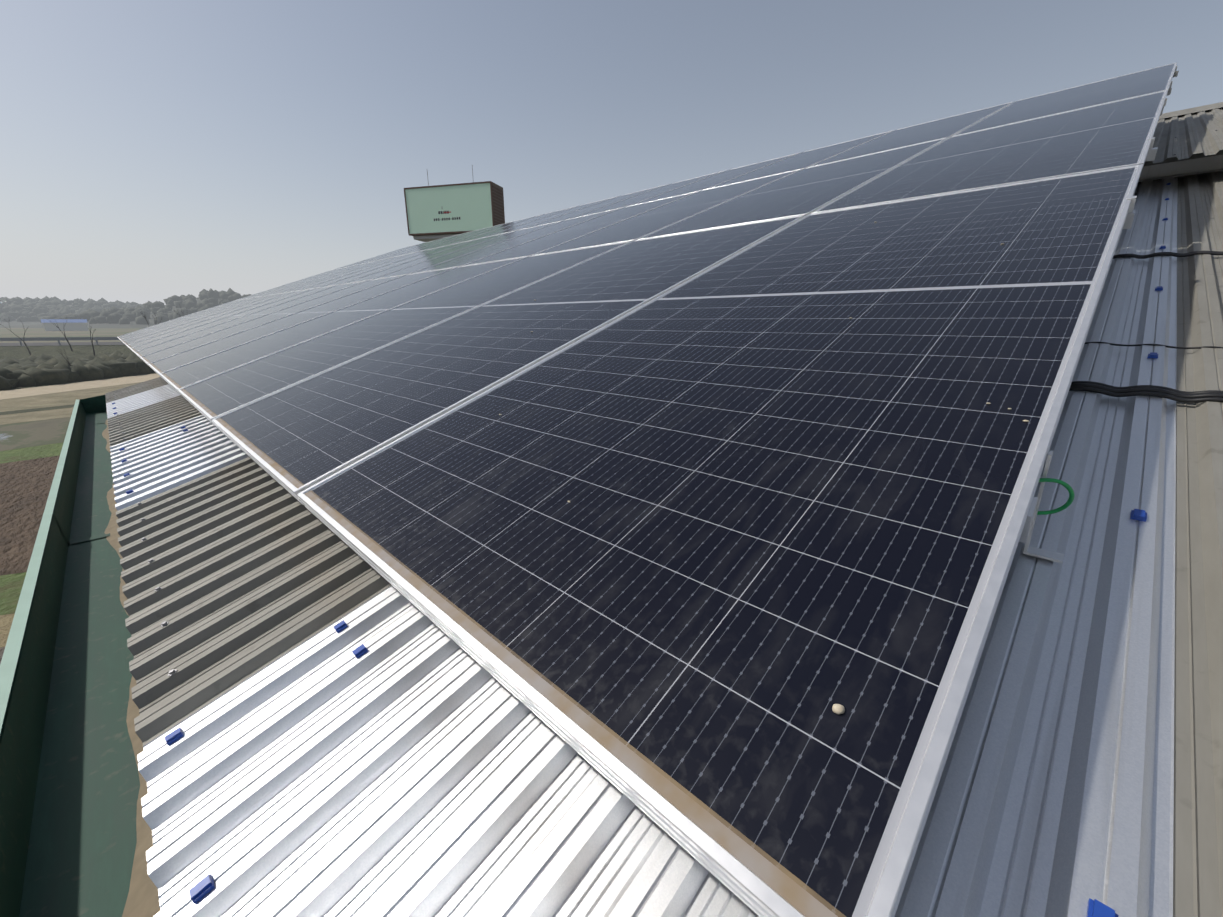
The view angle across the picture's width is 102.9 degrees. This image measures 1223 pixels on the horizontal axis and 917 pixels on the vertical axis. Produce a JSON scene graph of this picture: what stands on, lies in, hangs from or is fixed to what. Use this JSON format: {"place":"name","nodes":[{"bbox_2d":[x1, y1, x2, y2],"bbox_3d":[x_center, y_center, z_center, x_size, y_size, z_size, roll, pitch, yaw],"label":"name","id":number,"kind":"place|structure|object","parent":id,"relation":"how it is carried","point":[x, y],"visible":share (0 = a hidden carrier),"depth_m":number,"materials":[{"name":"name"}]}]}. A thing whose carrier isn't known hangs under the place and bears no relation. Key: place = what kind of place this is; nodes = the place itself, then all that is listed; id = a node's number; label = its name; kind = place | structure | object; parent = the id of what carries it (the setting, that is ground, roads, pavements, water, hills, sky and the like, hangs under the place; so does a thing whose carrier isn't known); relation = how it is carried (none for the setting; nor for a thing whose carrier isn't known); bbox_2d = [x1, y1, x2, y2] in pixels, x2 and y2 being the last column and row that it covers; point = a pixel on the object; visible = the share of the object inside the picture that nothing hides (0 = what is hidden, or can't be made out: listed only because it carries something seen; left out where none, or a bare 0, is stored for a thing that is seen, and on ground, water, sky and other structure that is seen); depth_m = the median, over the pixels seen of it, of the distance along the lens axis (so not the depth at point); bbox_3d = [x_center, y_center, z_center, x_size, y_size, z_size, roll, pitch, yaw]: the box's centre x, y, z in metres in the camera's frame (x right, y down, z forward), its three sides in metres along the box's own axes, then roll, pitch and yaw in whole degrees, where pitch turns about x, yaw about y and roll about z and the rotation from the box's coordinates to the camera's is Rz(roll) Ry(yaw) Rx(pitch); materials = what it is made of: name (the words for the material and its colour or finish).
{"place":"outdoors","nodes":[
{"label":"outdoors","id":0,"kind":"place"},
{"bbox_2d":[0,342,134,359],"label":"road embankment","id":1,"kind":"structure","parent":0,"point":[79,351],"depth_m":45.48,"materials":[{"name":"concrete"}]},
{"bbox_2d":[0,319,30,355],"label":"bare tree","id":2,"kind":"object","parent":1,"relation":"on","point":[21,339],"visible":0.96,"depth_m":43.24,"materials":[{"name":"brown plant"}]},
{"bbox_2d":[0,337,118,345],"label":"road guard rail","id":3,"kind":"object","parent":1,"relation":"on","point":[58,339],"depth_m":45.96,"materials":[{"name":"silver metal"}]},
{"bbox_2d":[50,317,72,350],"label":"bare tree","id":4,"kind":"object","parent":1,"relation":"on","point":[64,335],"visible":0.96,"depth_m":44.68,"materials":[{"name":"brown plant"}]},
{"bbox_2d":[89,321,95,355],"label":"bare tree","id":5,"kind":"object","parent":1,"relation":"on","point":[92,340],"visible":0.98,"depth_m":44.03,"materials":[{"name":"brown plant"}]},
{"bbox_2d":[0,328,143,647],"bbox_3d":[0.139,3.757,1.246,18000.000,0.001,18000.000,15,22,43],"label":"ground","id":6,"kind":"structure","parent":0,"point":[42,332],"depth_m":156.55,"materials":[{"name":"brown soil"}]},
{"bbox_2d":[0,647,4,663],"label":"yard mud","id":7,"kind":"structure","parent":6,"relation":"on","point":[2,649],"depth_m":6.03,"materials":[{"name":"brown soil"}]},
{"bbox_2d":[0,614,14,646],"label":"dirt patch","id":8,"kind":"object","parent":6,"relation":"on","point":[6,621],"depth_m":6.52,"materials":[{"name":"beige soil"}]},
{"bbox_2d":[0,572,26,614],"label":"grass patch","id":9,"kind":"object","parent":6,"relation":"on","point":[11,585],"depth_m":7.38,"materials":[{"name":"green plant"}]},
{"bbox_2d":[0,456,59,574],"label":"ploughed field","id":10,"kind":"structure","parent":6,"relation":"on","point":[25,486],"depth_m":10.74,"materials":[{"name":"soil"}]},
{"bbox_2d":[0,443,62,462],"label":"grass strip","id":11,"kind":"object","parent":6,"relation":"on","point":[27,453],"depth_m":15.01,"materials":[{"name":"green plant"}]},
{"bbox_2d":[0,417,70,450],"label":"field","id":12,"kind":"structure","parent":6,"relation":"on","point":[30,434],"depth_m":17.66,"materials":[{"name":"plant"}]},
{"bbox_2d":[0,404,74,414],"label":"path","id":13,"kind":"structure","parent":6,"relation":"on","point":[35,409],"depth_m":22.39,"materials":[{"name":"beige soil"}]},
{"bbox_2d":[41,319,87,330],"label":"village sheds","id":14,"kind":"object","parent":6,"relation":"on","point":[75,324],"visible":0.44,"depth_m":198.98,"materials":[{"name":"blue"}]},
{"bbox_2d":[0,373,155,424],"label":"ground","id":15,"kind":"structure","parent":0,"point":[46,400],"depth_m":24.03,"materials":[{"name":"brown soil"}]},
{"bbox_2d":[404,166,504,241],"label":"billboard sign","id":16,"kind":"object","parent":15,"relation":"on","point":[435,212],"visible":0.83,"depth_m":47.83,"materials":[{"name":"metal"}]},
{"bbox_2d":[0,372,155,390],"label":"scrub ground","id":17,"kind":"structure","parent":0,"point":[16,387],"depth_m":31.62,"materials":[{"name":"brown soil"}]},
{"bbox_2d":[0,350,154,389],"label":"scrub bushes","id":18,"kind":"object","parent":17,"relation":"on","point":[41,369],"visible":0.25,"depth_m":33.41,"materials":[{"name":"green plant"}]},
{"bbox_2d":[0,373,159,399],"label":"dirt track","id":19,"kind":"structure","parent":0,"point":[17,393],"depth_m":30.21,"materials":[{"name":"beige soil"}]},
{"bbox_2d":[0,298,230,328],"bbox_3d":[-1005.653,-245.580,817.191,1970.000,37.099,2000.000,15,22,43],"label":"hills","id":20,"kind":"structure","parent":0,"point":[35,324],"depth_m":288.64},
{"bbox_2d":[0,288,250,323],"bbox_3d":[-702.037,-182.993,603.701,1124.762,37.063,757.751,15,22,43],"label":"tree line","id":21,"kind":"object","parent":20,"relation":"on","point":[100,311],"visible":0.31,"depth_m":383.23,"materials":[{"name":"green plant"}]},
{"bbox_2d":[0,0,1222,304],"label":"sky","id":22,"kind":"structure","parent":0,"point":[152,151],"materials":[{"name":"blue"}]},
{"bbox_2d":[105,171,1222,916],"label":"corrugated metal roof","id":23,"kind":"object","parent":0,"point":[413,761],"visible":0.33,"depth_m":0.58,"materials":[{"name":"silver metal"}]},
{"bbox_2d":[112,183,1170,916],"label":"roof screw caps","id":24,"kind":"object","parent":23,"relation":"on","point":[202,889],"visible":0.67,"depth_m":0.66,"materials":[{"name":"blue plastic"}]},
{"bbox_2d":[117,62,1176,916],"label":"solar panel array","id":25,"kind":"object","parent":23,"relation":"on","point":[703,522],"visible":1,"depth_m":0.85,"materials":[{"name":"glass"}]},
{"bbox_2d":[499,243,1028,713],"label":"panel droppings","id":26,"kind":"object","parent":25,"relation":"on","point":[838,708],"visible":1,"depth_m":0.40,"materials":[{"name":"white"}]},
{"bbox_2d":[1037,478,1074,514],"bbox_3d":[0.556,0.052,0.632,0.063,0.066,0.044,10,19,31],"label":"earth wire","id":27,"kind":"object","parent":25,"relation":"attached to","point":[1068,487],"visible":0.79,"depth_m":0.61,"materials":[{"name":"green"}]},
{"bbox_2d":[114,130,1217,675],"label":"roof screws","id":28,"kind":"object","parent":23,"relation":"on","point":[170,672],"visible":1,"depth_m":1.02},
{"bbox_2d":[1019,65,1178,562],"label":"solar panel legs","id":29,"kind":"object","parent":23,"relation":"on","point":[1026,534],"visible":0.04,"depth_m":0.64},
{"bbox_2d":[1069,387,1222,402],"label":"cable","id":30,"kind":"object","parent":23,"relation":"on","point":[1167,396],"visible":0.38,"depth_m":0.92,"materials":[{"name":"black rubber"}]},
{"bbox_2d":[1070,383,1222,398],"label":"cable","id":31,"kind":"object","parent":23,"relation":"on","point":[1203,395],"visible":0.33,"depth_m":0.92,"materials":[{"name":"black rubber"}]},
{"bbox_2d":[1071,381,1222,393],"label":"cable","id":32,"kind":"object","parent":23,"relation":"on","point":[1154,386],"visible":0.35,"depth_m":0.93,"materials":[{"name":"black rubber"}]},
{"bbox_2d":[1085,342,1222,348],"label":"cable","id":33,"kind":"object","parent":23,"relation":"on","point":[1158,345],"visible":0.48,"depth_m":1.08,"materials":[{"name":"black rubber"}]},
{"bbox_2d":[1113,252,1222,258],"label":"cable","id":34,"kind":"object","parent":23,"relation":"on","point":[1168,254],"visible":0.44,"depth_m":1.61,"materials":[{"name":"black rubber"}]},
{"bbox_2d":[1114,251,1222,255],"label":"cable","id":35,"kind":"object","parent":23,"relation":"on","point":[1170,252],"visible":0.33,"depth_m":1.62,"materials":[{"name":"black rubber"}]},
{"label":"barn walls","id":36,"kind":"object","parent":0,"visible":0},
{"bbox_2d":[0,395,139,916],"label":"gutter","id":37,"kind":"object","parent":36,"relation":"on","point":[69,784],"visible":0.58,"depth_m":0.90,"materials":[{"name":"green paint"}]},
{"bbox_2d":[102,412,159,916],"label":"gutter silt","id":38,"kind":"object","parent":37,"relation":"in","point":[142,900],"visible":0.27,"depth_m":0.71,"materials":[{"name":"brown soil"}]},
{"bbox_2d":[1138,150,1222,182],"bbox_3d":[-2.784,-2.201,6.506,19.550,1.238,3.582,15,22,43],"label":"roof step wall flashing","id":39,"kind":"object","parent":36,"relation":"attached to","point":[1193,164],"depth_m":2.85,"materials":[{"name":"grey metal"}]},
{"bbox_2d":[1152,108,1222,162],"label":"roof","id":40,"kind":"structure","parent":36,"relation":"on","point":[1195,133],"depth_m":3.31,"materials":[{"name":"grey metal"}]},
{"bbox_2d":[1159,102,1222,118],"bbox_3d":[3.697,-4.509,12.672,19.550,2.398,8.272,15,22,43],"label":"roof ridge cap","id":41,"kind":"object","parent":36,"relation":"on","point":[1209,107],"depth_m":4.91,"materials":[{"name":"beige metal"}]}
]}

